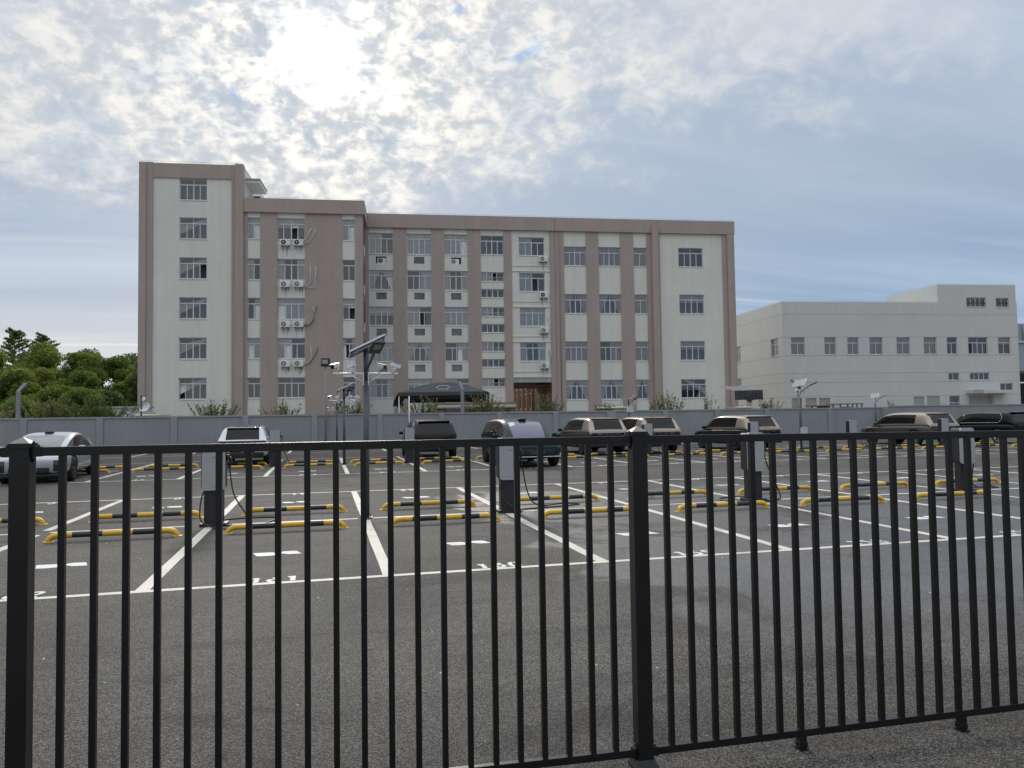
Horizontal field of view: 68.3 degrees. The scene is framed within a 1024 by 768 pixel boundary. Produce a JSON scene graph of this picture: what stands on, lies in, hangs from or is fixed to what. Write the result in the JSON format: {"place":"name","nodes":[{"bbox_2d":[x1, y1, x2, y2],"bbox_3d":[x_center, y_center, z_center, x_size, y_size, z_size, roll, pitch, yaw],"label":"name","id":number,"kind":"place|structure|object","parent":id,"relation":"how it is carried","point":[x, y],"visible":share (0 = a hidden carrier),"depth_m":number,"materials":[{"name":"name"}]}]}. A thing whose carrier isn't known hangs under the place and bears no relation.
{"place":"outdoors","nodes":[
{"label":"outdoors","id":0,"kind":"place"},
{"bbox_2d":[137,160,738,415],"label":"office building","id":1,"kind":"structure","parent":0,"point":[643,309],"depth_m":70.04,"materials":[{"name":"paint"}]},
{"bbox_2d":[179,378,206,400],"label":"window","id":2,"kind":"structure","parent":1,"relation":"in","point":[189,388],"depth_m":63.52,"materials":[{"name":"grey glass"}]},
{"bbox_2d":[179,338,206,359],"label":"window","id":3,"kind":"structure","parent":1,"relation":"in","point":[189,348],"depth_m":63.67,"materials":[{"name":"grey glass"}]},
{"bbox_2d":[179,297,206,319],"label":"window","id":4,"kind":"structure","parent":1,"relation":"in","point":[189,308],"depth_m":63.81,"materials":[{"name":"grey glass"}]},
{"bbox_2d":[179,258,206,279],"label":"window","id":5,"kind":"structure","parent":1,"relation":"in","point":[190,268],"depth_m":63.97,"materials":[{"name":"grey glass"}]},
{"bbox_2d":[179,218,206,239],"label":"window","id":6,"kind":"structure","parent":1,"relation":"in","point":[190,228],"depth_m":64.09,"materials":[{"name":"grey glass"}]},
{"bbox_2d":[179,179,206,200],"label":"window","id":7,"kind":"structure","parent":1,"relation":"in","point":[190,189],"depth_m":64.83,"materials":[{"name":"grey glass"}]},
{"bbox_2d":[247,338,259,359],"bbox_3d":[-21.873,-2.977,64.087,1.050,1.850,0.284,0,-2,-8],"label":"window","id":8,"kind":"structure","parent":1,"relation":"in","point":[253,343],"depth_m":64.17,"materials":[{"name":"grey glass"}]},
{"bbox_2d":[247,259,259,280],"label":"window","id":9,"kind":"structure","parent":1,"relation":"in","point":[253,264],"depth_m":64.46,"materials":[{"name":"grey glass"}]},
{"bbox_2d":[247,218,259,239],"bbox_3d":[-22.020,-13.242,64.526,1.050,1.920,0.292,0,-2,-8],"label":"window","id":10,"kind":"structure","parent":1,"relation":"in","point":[253,223],"depth_m":64.61,"materials":[{"name":"grey glass"}]},
{"bbox_2d":[248,378,259,398],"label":"window","id":11,"kind":"structure","parent":1,"relation":"in","point":[253,383],"depth_m":64.88,"materials":[{"name":"grey glass"}]},
{"bbox_2d":[248,298,259,319],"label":"window","id":12,"kind":"structure","parent":1,"relation":"in","point":[253,303],"depth_m":64.38,"materials":[{"name":"grey glass"}]},
{"bbox_2d":[277,338,304,359],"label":"window","id":13,"kind":"structure","parent":1,"relation":"in","point":[288,348],"depth_m":64.58,"materials":[{"name":"grey glass"}]},
{"bbox_2d":[277,259,304,280],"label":"window","id":14,"kind":"structure","parent":1,"relation":"in","point":[288,269],"depth_m":64.99,"materials":[{"name":"grey glass"}]},
{"bbox_2d":[278,377,304,398],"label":"window","id":15,"kind":"structure","parent":1,"relation":"in","point":[288,387],"depth_m":65.28,"materials":[{"name":"grey glass"}]},
{"bbox_2d":[278,298,304,319],"bbox_3d":[-18.866,-6.389,64.661,2.300,1.910,0.287,0,-2,-8],"label":"window","id":16,"kind":"structure","parent":1,"relation":"in","point":[288,308],"depth_m":64.74,"materials":[{"name":"grey glass"}]},
{"bbox_2d":[278,218,304,239],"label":"window","id":17,"kind":"structure","parent":1,"relation":"in","point":[291,229],"depth_m":65.20,"materials":[{"name":"grey glass"}]},
{"bbox_2d":[342,220,354,241],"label":"window","id":18,"kind":"structure","parent":1,"relation":"in","point":[348,226],"depth_m":65.71,"materials":[{"name":"grey glass"}]},
{"bbox_2d":[343,299,354,320],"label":"window","id":19,"kind":"structure","parent":1,"relation":"in","point":[348,304],"depth_m":65.50,"materials":[{"name":"grey glass"}]},
{"bbox_2d":[343,260,354,281],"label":"window","id":20,"kind":"structure","parent":1,"relation":"in","point":[348,265],"depth_m":66.42,"materials":[{"name":"grey glass"}]},
{"bbox_2d":[369,233,392,254],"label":"window","id":21,"kind":"structure","parent":1,"relation":"in","point":[379,243],"depth_m":70.02,"materials":[{"name":"grey glass"}]},
{"bbox_2d":[369,343,393,361],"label":"window","id":22,"kind":"structure","parent":1,"relation":"in","point":[387,353],"depth_m":69.64,"materials":[{"name":"grey glass"}]},
{"bbox_2d":[369,307,393,325],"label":"window","id":23,"kind":"structure","parent":1,"relation":"in","point":[378,316],"depth_m":69.85,"materials":[{"name":"grey glass"}]},
{"bbox_2d":[369,270,393,289],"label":"window","id":24,"kind":"structure","parent":1,"relation":"in","point":[378,279],"depth_m":69.97,"materials":[{"name":"grey glass"}]},
{"bbox_2d":[370,379,393,398],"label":"window","id":25,"kind":"structure","parent":1,"relation":"in","point":[379,388],"depth_m":69.56,"materials":[{"name":"grey glass"}]},
{"bbox_2d":[407,234,430,254],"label":"window","id":26,"kind":"structure","parent":1,"relation":"in","point":[417,244],"depth_m":70.50,"materials":[{"name":"grey glass"}]},
{"bbox_2d":[407,307,431,325],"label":"window","id":27,"kind":"structure","parent":1,"relation":"in","point":[416,316],"depth_m":70.22,"materials":[{"name":"grey glass"}]},
{"bbox_2d":[407,271,431,290],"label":"window","id":28,"kind":"structure","parent":1,"relation":"in","point":[416,280],"depth_m":70.49,"materials":[{"name":"grey glass"}]},
{"bbox_2d":[408,343,431,361],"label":"window","id":29,"kind":"structure","parent":1,"relation":"in","point":[417,352],"depth_m":70.20,"materials":[{"name":"grey glass"}]},
{"bbox_2d":[444,271,467,290],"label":"window","id":30,"kind":"structure","parent":1,"relation":"in","point":[453,280],"depth_m":70.94,"materials":[{"name":"grey glass"}]},
{"bbox_2d":[444,235,467,255],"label":"window","id":31,"kind":"structure","parent":1,"relation":"in","point":[454,245],"depth_m":70.98,"materials":[{"name":"grey glass"}]},
{"bbox_2d":[445,307,467,325],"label":"window","id":32,"kind":"structure","parent":1,"relation":"in","point":[454,316],"depth_m":70.69,"materials":[{"name":"grey glass"}]},
{"bbox_2d":[445,343,468,361],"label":"window","id":33,"kind":"structure","parent":1,"relation":"in","point":[454,352],"depth_m":70.67,"materials":[{"name":"grey glass"}]},
{"bbox_2d":[436,402,516,412],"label":"entrance porch","id":34,"kind":"object","parent":1,"relation":"attached to","point":[510,405],"visible":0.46,"depth_m":67.31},
{"bbox_2d":[480,236,503,255],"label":"window","id":35,"kind":"structure","parent":1,"relation":"in","point":[489,245],"depth_m":72.27,"materials":[{"name":"grey glass"}]},
{"bbox_2d":[519,237,543,256],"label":"window","id":36,"kind":"structure","parent":1,"relation":"in","point":[527,246],"depth_m":71.98,"materials":[{"name":"grey glass"}]},
{"bbox_2d":[519,273,544,291],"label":"window","id":37,"kind":"structure","parent":1,"relation":"in","point":[528,282],"depth_m":71.84,"materials":[{"name":"grey glass"}]},
{"bbox_2d":[520,343,545,361],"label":"window","id":38,"kind":"structure","parent":1,"relation":"in","point":[529,352],"depth_m":71.68,"materials":[{"name":"grey glass"}]},
{"bbox_2d":[520,308,545,326],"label":"window","id":39,"kind":"structure","parent":1,"relation":"in","point":[529,317],"depth_m":71.69,"materials":[{"name":"grey glass"}]},
{"bbox_2d":[564,247,585,266],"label":"window","id":40,"kind":"structure","parent":1,"relation":"in","point":[573,256],"depth_m":72.52,"materials":[{"name":"grey glass"}]},
{"bbox_2d":[564,294,586,313],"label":"window","id":41,"kind":"structure","parent":1,"relation":"in","point":[574,303],"depth_m":72.43,"materials":[{"name":"grey glass"}]},
{"bbox_2d":[565,342,587,361],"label":"window","id":42,"kind":"structure","parent":1,"relation":"in","point":[575,351],"depth_m":72.13,"materials":[{"name":"grey glass"}]},
{"bbox_2d":[566,380,587,400],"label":"window","id":43,"kind":"structure","parent":1,"relation":"in","point":[576,390],"depth_m":72.08,"materials":[{"name":"grey glass"}]},
{"bbox_2d":[598,247,619,266],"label":"window","id":44,"kind":"structure","parent":1,"relation":"in","point":[608,256],"depth_m":73.00,"materials":[{"name":"grey glass"}]},
{"bbox_2d":[599,294,620,313],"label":"window","id":45,"kind":"structure","parent":1,"relation":"in","point":[608,303],"depth_m":72.91,"materials":[{"name":"grey glass"}]},
{"bbox_2d":[600,342,621,361],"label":"window","id":46,"kind":"structure","parent":1,"relation":"in","point":[609,351],"depth_m":72.74,"materials":[{"name":"grey glass"}]},
{"bbox_2d":[601,380,622,399],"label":"window","id":47,"kind":"structure","parent":1,"relation":"in","point":[610,389],"depth_m":72.56,"materials":[{"name":"grey glass"}]},
{"bbox_2d":[636,380,649,399],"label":"window","id":48,"kind":"structure","parent":1,"relation":"in","point":[642,386],"depth_m":72.95,"materials":[{"name":"grey glass"}]},
{"bbox_2d":[678,248,702,267],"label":"window","id":49,"kind":"structure","parent":1,"relation":"in","point":[687,257],"depth_m":74.97,"materials":[{"name":"grey glass"}]},
{"bbox_2d":[679,295,703,314],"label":"window","id":50,"kind":"structure","parent":1,"relation":"in","point":[688,304],"depth_m":74.06,"materials":[{"name":"grey glass"}]},
{"bbox_2d":[680,341,705,360],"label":"window","id":51,"kind":"structure","parent":1,"relation":"in","point":[690,350],"depth_m":73.92,"materials":[{"name":"grey glass"}]},
{"bbox_2d":[681,379,706,398],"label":"window","id":52,"kind":"structure","parent":1,"relation":"in","point":[690,388],"depth_m":73.97,"materials":[{"name":"grey glass"}]},
{"bbox_2d":[0,438,1023,767],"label":"parking lot","id":53,"kind":"structure","parent":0,"point":[990,740],"depth_m":6.32,"materials":[{"name":"grey asphalt"}]},
{"bbox_2d":[0,431,93,482],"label":"silver car","id":54,"kind":"object","parent":53,"relation":"on","point":[46,466],"visible":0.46,"depth_m":22.61,"materials":[{"name":"paint"}]},
{"bbox_2d":[42,527,182,542],"bbox_3d":[-5.885,2.228,11.171,1.884,0.139,0.144,0,-3,-14],"label":"wheel stop","id":55,"kind":"object","parent":53,"relation":"on","point":[53,536],"visible":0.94,"depth_m":11.14,"materials":[{"name":"yellow paint"}]},
{"bbox_2d":[88,510,203,522],"bbox_3d":[-6.417,2.325,13.283,1.884,0.139,0.144,0,-3,-14],"label":"wheel stop","id":56,"kind":"object","parent":53,"relation":"on","point":[145,514],"visible":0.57,"depth_m":13.26,"materials":[{"name":"yellow paint"}]},
{"bbox_2d":[199,452,274,528],"bbox_3d":[-4.573,1.669,12.748,1.002,1.349,1.415,-2,-3,20],"label":"charging post","id":57,"kind":"object","parent":53,"relation":"on","point":[208,463],"visible":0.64,"depth_m":12.38,"materials":[{"name":"silver metal"}]},
{"bbox_2d":[218,425,270,463],"bbox_3d":[-10.674,2.424,30.605,2.240,1.520,4.987,0,-3,-14],"label":"white car","id":58,"kind":"object","parent":53,"relation":"on","point":[247,434],"visible":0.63,"depth_m":28.44,"materials":[{"name":"paint"}]},
{"bbox_2d":[223,520,348,533],"bbox_3d":[-3.502,2.219,11.767,1.884,0.139,0.144,0,-3,-14],"label":"wheel stop","id":59,"kind":"object","parent":53,"relation":"on","point":[231,528],"visible":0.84,"depth_m":11.73,"materials":[{"name":"yellow paint"}]},
{"bbox_2d":[241,505,346,515],"bbox_3d":[-3.984,2.316,13.891,1.884,0.139,0.144,0,-3,-14],"label":"wheel stop","id":60,"kind":"object","parent":53,"relation":"on","point":[298,508],"visible":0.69,"depth_m":13.86,"materials":[{"name":"yellow paint"}]},
{"bbox_2d":[327,382,360,464],"bbox_3d":[-6.232,1.479,28.475,1.095,3.102,0.942,-2,-3,20],"label":"solar lamp","id":61,"kind":"object","parent":53,"relation":"on","point":[350,388],"visible":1,"depth_m":28.47,"materials":[{"name":"metal"}]},
{"bbox_2d":[330,334,402,517],"bbox_3d":[-2.455,0.725,13.169,1.095,3.202,0.942,-2,-3,28],"label":"solar lamp","id":62,"kind":"object","parent":53,"relation":"on","point":[375,346],"visible":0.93,"depth_m":13.19,"materials":[{"name":"metal"}]},
{"bbox_2d":[404,428,422,462],"bbox_3d":[-3.781,2.354,28.980,0.722,1.363,0.443,0,-3,-14],"label":"charging post","id":63,"kind":"object","parent":53,"relation":"on","point":[409,433],"visible":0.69,"depth_m":28.91,"materials":[{"name":"silver metal"}]},
{"bbox_2d":[399,419,456,456],"bbox_3d":[-3.719,2.380,33.318,2.310,1.640,4.997,0,-3,-14],"label":"bronze car","id":64,"kind":"object","parent":53,"relation":"on","point":[429,429],"visible":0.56,"depth_m":31.14,"materials":[{"name":"paint"}]},
{"bbox_2d":[379,499,476,509],"bbox_3d":[-1.590,2.307,14.489,1.884,0.139,0.144,0,-3,-14],"label":"wheel stop","id":65,"kind":"object","parent":53,"relation":"on","point":[431,502],"visible":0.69,"depth_m":14.46,"materials":[{"name":"yellow paint"}]},
{"bbox_2d":[0,440,1020,601],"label":"parking lines","id":66,"kind":"object","parent":53,"relation":"on","point":[147,585],"visible":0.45,"depth_m":10.99,"materials":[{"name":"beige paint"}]},
{"bbox_2d":[0,426,1023,767],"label":"metal fence","id":67,"kind":"object","parent":53,"relation":"on","point":[22,454],"visible":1,"depth_m":3.67,"materials":[{"name":"metal"}]},
{"bbox_2d":[0,404,1023,446],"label":"boundary wall","id":68,"kind":"structure","parent":53,"relation":"on","point":[138,430],"depth_m":49.43,"materials":[{"name":"grey paint"}]},
{"bbox_2d":[481,418,560,465],"bbox_3d":[0.237,2.072,27.438,2.310,1.645,5.007,0,-3,-14],"label":"green car","id":69,"kind":"object","parent":53,"relation":"on","point":[517,428],"visible":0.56,"depth_m":26.34,"materials":[{"name":"paint"}]},
{"bbox_2d":[496,437,579,512],"bbox_3d":[0.504,1.658,14.176,1.970,1.351,0.487,1,-3,-39],"label":"charging post","id":70,"kind":"object","parent":53,"relation":"on","point":[504,467],"visible":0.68,"depth_m":13.62,"materials":[{"name":"silver metal"}]},
{"bbox_2d":[520,494,599,500],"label":"wheel stop","id":71,"kind":"object","parent":53,"relation":"on","point":[577,496],"visible":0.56,"depth_m":15.09,"materials":[{"name":"yellow paint"}]},
{"bbox_2d":[544,506,628,518],"bbox_3d":[1.378,2.201,12.986,1.884,0.139,0.144,0,-2,-13],"label":"wheel stop","id":72,"kind":"object","parent":53,"relation":"on","point":[582,510],"visible":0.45,"depth_m":12.91,"materials":[{"name":"yellow paint"}]},
{"bbox_2d":[557,417,626,454],"bbox_3d":[3.535,2.334,34.666,2.310,1.640,4.997,0,-3,-15],"label":"gold roofed car","id":73,"kind":"object","parent":53,"relation":"on","point":[591,426],"visible":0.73,"depth_m":32.65,"materials":[{"name":"paint"}]},
{"bbox_2d":[613,416,680,450],"bbox_3d":[5.999,2.321,35.179,2.310,1.640,4.997,0,-2,-13],"label":"gold roofed car","id":74,"kind":"object","parent":53,"relation":"on","point":[661,425],"visible":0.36,"depth_m":33.09,"materials":[{"name":"paint"}]},
{"bbox_2d":[675,500,769,511],"bbox_3d":[3.801,2.192,13.591,1.884,0.139,0.144,0,-3,-14],"label":"wheel stop","id":75,"kind":"object","parent":53,"relation":"on","point":[764,504],"visible":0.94,"depth_m":13.55,"materials":[{"name":"yellow paint"}]},
{"bbox_2d":[694,415,781,450],"bbox_3d":[10.697,2.301,36.301,2.310,1.640,4.997,0,-3,-16],"label":"gold roofed car","id":76,"kind":"object","parent":53,"relation":"on","point":[730,424],"visible":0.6,"depth_m":34.60,"materials":[{"name":"black paint"}]},
{"bbox_2d":[718,432,780,501],"bbox_3d":[4.643,1.632,14.987,1.098,1.347,0.950,-2,-3,33],"label":"charging post","id":77,"kind":"object","parent":53,"relation":"on","point":[760,449],"visible":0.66,"depth_m":14.83,"materials":[{"name":"silver metal"}]},
{"bbox_2d":[792,378,816,449],"bbox_3d":[12.833,1.351,33.299,1.095,3.222,0.942,0,-2,-10],"label":"solar lamp","id":78,"kind":"object","parent":53,"relation":"on","point":[800,382],"visible":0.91,"depth_m":33.24,"materials":[{"name":"metal"}]},
{"bbox_2d":[798,495,886,505],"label":"wheel stop","id":79,"kind":"object","parent":53,"relation":"on","point":[803,502],"visible":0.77,"depth_m":14.15,"materials":[{"name":"yellow paint"}]},
{"bbox_2d":[860,412,959,444],"bbox_3d":[20.215,2.266,38.678,2.310,1.640,4.997,0,-3,-15],"label":"taupe car","id":80,"kind":"object","parent":53,"relation":"on","point":[912,422],"visible":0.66,"depth_m":37.31,"materials":[{"name":"paint"}]},
{"bbox_2d":[950,428,997,490],"bbox_3d":[10.113,1.625,16.525,1.748,1.360,0.470,1,-3,-37],"label":"charging post","id":81,"kind":"object","parent":53,"relation":"on","point":[958,456],"visible":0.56,"depth_m":16.04,"materials":[{"name":"silver metal"}]},
{"bbox_2d":[956,411,1023,443],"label":"black car","id":82,"kind":"object","parent":53,"relation":"on","point":[993,420],"visible":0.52,"depth_m":38.26,"materials":[{"name":"paint"}]},
{"bbox_2d":[0,0,1023,385],"label":"sky","id":83,"kind":"structure","parent":0,"point":[853,150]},
{"bbox_2d":[514,389,536,411],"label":"door","id":84,"kind":"structure","parent":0,"point":[524,399],"depth_m":88.02,"materials":[{"name":"brown wood"}]},
{"bbox_2d":[736,283,1020,408],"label":"white building","id":85,"kind":"structure","parent":0,"point":[941,344],"depth_m":84.34,"materials":[{"name":"paint"}]},
{"bbox_2d":[968,337,987,354],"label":"window","id":86,"kind":"structure","parent":85,"relation":"in","point":[976,345],"depth_m":86.33,"materials":[{"name":"grey glass"}]},
{"bbox_2d":[1018,323,1023,403],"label":"building","id":87,"kind":"structure","parent":0,"point":[1021,344],"depth_m":110.38,"materials":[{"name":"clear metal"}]},
{"label":"ground","id":88,"kind":"structure","parent":0,"visible":0},
{"bbox_2d":[0,327,36,367],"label":"spiky tree","id":89,"kind":"object","parent":88,"relation":"on","point":[16,336],"visible":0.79,"depth_m":81.79,"materials":[{"name":"green plant"}]},
{"bbox_2d":[0,367,41,402],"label":"tree","id":90,"kind":"object","parent":88,"relation":"on","point":[12,381],"visible":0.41,"depth_m":65.09,"materials":[{"name":"green plant"}]},
{"bbox_2d":[0,395,45,417],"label":"tree","id":91,"kind":"object","parent":88,"relation":"on","point":[11,402],"visible":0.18,"depth_m":51.95,"materials":[{"name":"green plant"}]},
{"bbox_2d":[1,342,68,382],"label":"tree","id":92,"kind":"object","parent":88,"relation":"on","point":[47,356],"visible":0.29,"depth_m":73.34,"materials":[{"name":"green plant"}]},
{"bbox_2d":[26,366,56,391],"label":"tree","id":93,"kind":"object","parent":88,"relation":"on","point":[44,377],"visible":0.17,"depth_m":68.73,"materials":[{"name":"green plant"}]},
{"bbox_2d":[21,395,88,417],"bbox_3d":[-28.234,2.465,46.470,4.069,3.600,1.164,0,-3,-14],"label":"shrub","id":94,"kind":"object","parent":88,"relation":"on","point":[41,413],"visible":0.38,"depth_m":46.37,"materials":[{"name":"green plant"}]},
{"bbox_2d":[36,384,75,408],"bbox_3d":[-39.086,2.692,64.926,3.758,5.456,5.550,-2,-3,34],"label":"tree","id":95,"kind":"object","parent":88,"relation":"on","point":[52,392],"visible":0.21,"depth_m":63.78,"materials":[{"name":"green plant"}]},
{"bbox_2d":[49,370,101,389],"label":"tree","id":96,"kind":"object","parent":88,"relation":"on","point":[81,378],"visible":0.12,"depth_m":68.38,"materials":[{"name":"green plant"}]},
{"bbox_2d":[48,387,113,416],"bbox_3d":[-29.676,2.234,52.134,4.772,4.308,4.087,0,-3,-14],"label":"tree","id":97,"kind":"object","parent":88,"relation":"on","point":[77,395],"visible":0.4,"depth_m":52.15,"materials":[{"name":"green plant"}]},
{"bbox_2d":[63,351,111,390],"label":"tree","id":98,"kind":"object","parent":88,"relation":"on","point":[77,361],"visible":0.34,"depth_m":73.81,"materials":[{"name":"green plant"}]},
{"bbox_2d":[53,398,140,416],"bbox_3d":[-25.857,2.468,47.087,5.084,3.281,1.139,0,-3,-14],"label":"shrub","id":99,"kind":"object","parent":88,"relation":"on","point":[100,412],"visible":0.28,"depth_m":47.06,"materials":[{"name":"green plant"}]},
{"bbox_2d":[95,388,123,406],"bbox_3d":[-33.692,2.684,62.194,5.137,4.680,5.058,0,-3,-14],"label":"tree","id":100,"kind":"object","parent":88,"relation":"on","point":[116,398],"visible":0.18,"depth_m":62.24,"materials":[{"name":"green plant"}]},
{"bbox_2d":[100,355,137,387],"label":"tree","id":101,"kind":"object","parent":88,"relation":"on","point":[114,370],"visible":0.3,"depth_m":75.54,"materials":[{"name":"green plant"}]},
{"bbox_2d":[120,372,137,405],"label":"tree","id":102,"kind":"object","parent":88,"relation":"on","point":[131,380],"visible":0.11,"depth_m":69.52,"materials":[{"name":"green plant"}]},
{"bbox_2d":[186,398,241,415],"bbox_3d":[-19.218,2.445,48.221,3.751,3.230,1.118,0,-3,-14],"label":"shrub","id":103,"kind":"object","parent":88,"relation":"on","point":[215,411],"visible":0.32,"depth_m":48.24,"materials":[{"name":"green plant"}]},
{"bbox_2d":[393,382,488,412],"bbox_3d":[-5.361,2.104,58.570,7.077,4.380,5.200,-1,-2,0],"label":"canopy tent","id":104,"kind":"object","parent":88,"relation":"on","point":[445,392],"visible":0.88,"depth_m":56.37,"materials":[{"name":"fabric"}]},
{"bbox_2d":[394,513,501,525],"bbox_3d":[-1.082,2.210,12.371,1.884,0.139,0.144,0,-3,-14],"label":"wheel stop","id":105,"kind":"object","parent":88,"relation":"on","point":[437,517],"visible":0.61,"depth_m":12.33,"materials":[{"name":"yellow paint"}]},
{"bbox_2d":[464,391,505,411],"bbox_3d":[-1.900,2.318,52.538,3.112,3.917,1.113,0,-3,-14],"label":"shrub","id":106,"kind":"object","parent":88,"relation":"on","point":[488,407],"visible":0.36,"depth_m":52.56,"materials":[{"name":"green plant"}]},
{"bbox_2d":[647,390,685,409],"bbox_3d":[11.458,2.254,55.869,3.152,3.664,0.918,0,-3,-14],"label":"shrub","id":107,"kind":"object","parent":88,"relation":"on","point":[668,406],"visible":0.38,"depth_m":55.80,"materials":[{"name":"green plant"}]},
{"bbox_2d":[721,386,762,408],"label":"tarpaulin shelter","id":108,"kind":"object","parent":88,"relation":"on","point":[749,395],"visible":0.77,"depth_m":66.23,"materials":[{"name":"fabric"}]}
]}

